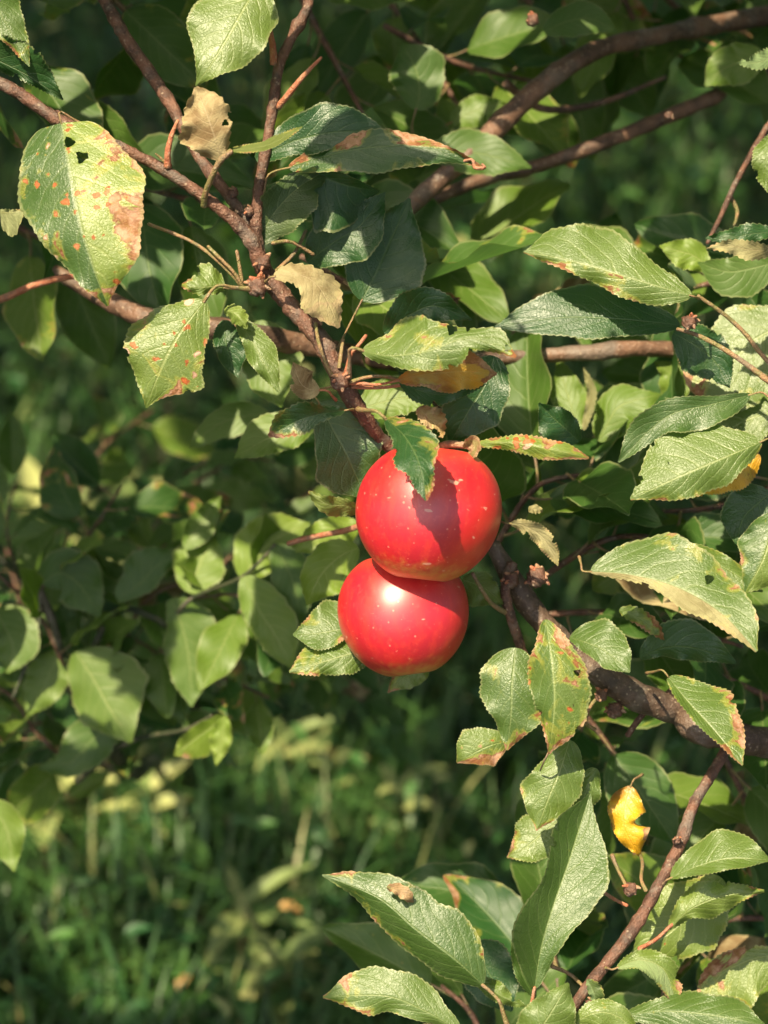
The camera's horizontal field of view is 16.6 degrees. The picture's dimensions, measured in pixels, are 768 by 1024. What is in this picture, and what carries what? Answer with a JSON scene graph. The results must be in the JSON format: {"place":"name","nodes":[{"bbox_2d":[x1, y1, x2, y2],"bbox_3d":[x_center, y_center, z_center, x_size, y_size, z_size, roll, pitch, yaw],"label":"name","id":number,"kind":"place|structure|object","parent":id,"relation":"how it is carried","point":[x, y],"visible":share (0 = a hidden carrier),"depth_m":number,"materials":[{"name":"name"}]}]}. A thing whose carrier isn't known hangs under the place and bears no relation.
{"place":"outdoors","nodes":[
{"label":"outdoors","id":0,"kind":"place"},
{"bbox_2d":[0,0,767,1023],"bbox_3d":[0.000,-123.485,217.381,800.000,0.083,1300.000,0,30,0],"label":"ground","id":1,"kind":"structure","parent":0,"point":[168,406],"depth_m":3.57,"materials":[{"name":"green plant"}]},
{"bbox_2d":[3,457,43,526],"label":"weed","id":2,"kind":"object","parent":1,"relation":"on","point":[29,472],"visible":0.12,"depth_m":3.33,"materials":[{"name":"yellow plant"}]},
{"bbox_2d":[2,485,134,563],"bbox_3d":[-0.392,0.009,3.344,0.189,0.152,0.166,-22,37,-33],"label":"weed","id":3,"kind":"object","parent":1,"relation":"on","point":[123,493],"visible":0.18,"depth_m":3.32,"materials":[{"name":"green plant"}]},
{"bbox_2d":[22,743,116,848],"bbox_3d":[-0.359,0.307,2.836,0.143,0.121,0.130,-20,35,-30],"label":"weed","id":4,"kind":"object","parent":1,"relation":"on","point":[62,784],"visible":0.16,"depth_m":2.81,"materials":[{"name":"green plant"}]},
{"bbox_2d":[90,758,197,841],"bbox_3d":[-0.258,0.322,2.827,0.116,0.111,0.084,0,30,0],"label":"weed","id":5,"kind":"object","parent":1,"relation":"on","point":[168,767],"visible":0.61,"depth_m":2.81,"materials":[{"name":"green plant"}]},
{"bbox_2d":[100,747,188,820],"bbox_3d":[-0.290,0.264,2.864,0.158,0.170,0.183,0,30,0],"label":"weed","id":6,"kind":"object","parent":1,"relation":"on","point":[111,795],"visible":0.12,"depth_m":2.85,"materials":[{"name":"green plant"}]},
{"bbox_2d":[176,975,189,989],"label":"fallen leaf","id":7,"kind":"object","parent":1,"relation":"on","point":[180,978],"visible":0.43,"depth_m":2.54,"materials":[{"name":"orange plant"}]},
{"bbox_2d":[0,395,409,871],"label":"apple sapling","id":8,"kind":"object","parent":1,"relation":"on","point":[118,696],"visible":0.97,"depth_m":1.76,"materials":[{"name":"green plant"}]},
{"bbox_2d":[158,861,337,992],"bbox_3d":[-0.140,0.422,2.661,0.185,0.115,0.168,-16,33,-25],"label":"weed","id":9,"kind":"object","parent":1,"relation":"on","point":[257,890],"visible":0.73,"depth_m":2.65,"materials":[{"name":"green plant"}]},
{"bbox_2d":[205,925,329,1023],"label":"weed","id":10,"kind":"object","parent":1,"relation":"on","point":[258,972],"visible":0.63,"depth_m":2.59,"materials":[{"name":"green plant"}]},
{"bbox_2d":[280,901,300,910],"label":"fallen leaf","id":11,"kind":"object","parent":1,"relation":"on","point":[284,905],"visible":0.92,"depth_m":2.64,"materials":[{"name":"orange plant"}]},
{"bbox_2d":[235,717,357,798],"bbox_3d":[-0.111,0.272,2.944,0.138,0.114,0.129,-16,34,-26],"label":"weed","id":12,"kind":"object","parent":1,"relation":"on","point":[304,725],"visible":0.52,"depth_m":2.92,"materials":[{"name":"green plant"}]},
{"bbox_2d":[283,725,367,804],"bbox_3d":[-0.061,0.291,2.934,0.101,0.101,0.108,0,30,0],"label":"weed","id":13,"kind":"object","parent":1,"relation":"on","point":[300,747],"visible":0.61,"depth_m":2.93,"materials":[{"name":"green plant"}]},
{"bbox_2d":[0,0,767,1023],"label":"apple tree","id":14,"kind":"object","parent":1,"relation":"on","point":[678,404],"visible":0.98,"depth_m":1.43,"materials":[{"name":"green plant"}]},
{"bbox_2d":[337,558,468,676],"bbox_3d":[0.010,0.050,1.417,0.070,0.075,0.072,-7,-4,-13],"label":"apple","id":15,"kind":"object","parent":14,"relation":"hanging from","point":[390,625],"visible":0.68,"depth_m":1.39,"materials":[{"name":"red food"}]},
{"bbox_2d":[355,428,501,581],"bbox_3d":[0.024,-0.004,1.383,0.077,0.080,0.075,7,-1,11],"label":"apple","id":16,"kind":"object","parent":14,"relation":"hanging from","point":[448,529],"visible":0.84,"depth_m":1.36,"materials":[{"name":"red food"}]},
{"bbox_2d":[0,0,767,1023],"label":"weeds","id":17,"kind":"object","parent":1,"relation":"on","point":[318,832],"visible":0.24,"depth_m":3.38,"materials":[{"name":"green plant"}]},
{"bbox_2d":[366,764,446,852],"bbox_3d":[0.024,0.329,2.857,0.088,0.123,0.075,0,30,0],"label":"weed","id":18,"kind":"object","parent":1,"relation":"on","point":[388,773],"visible":0.64,"depth_m":2.84,"materials":[{"name":"green plant"}]}
]}

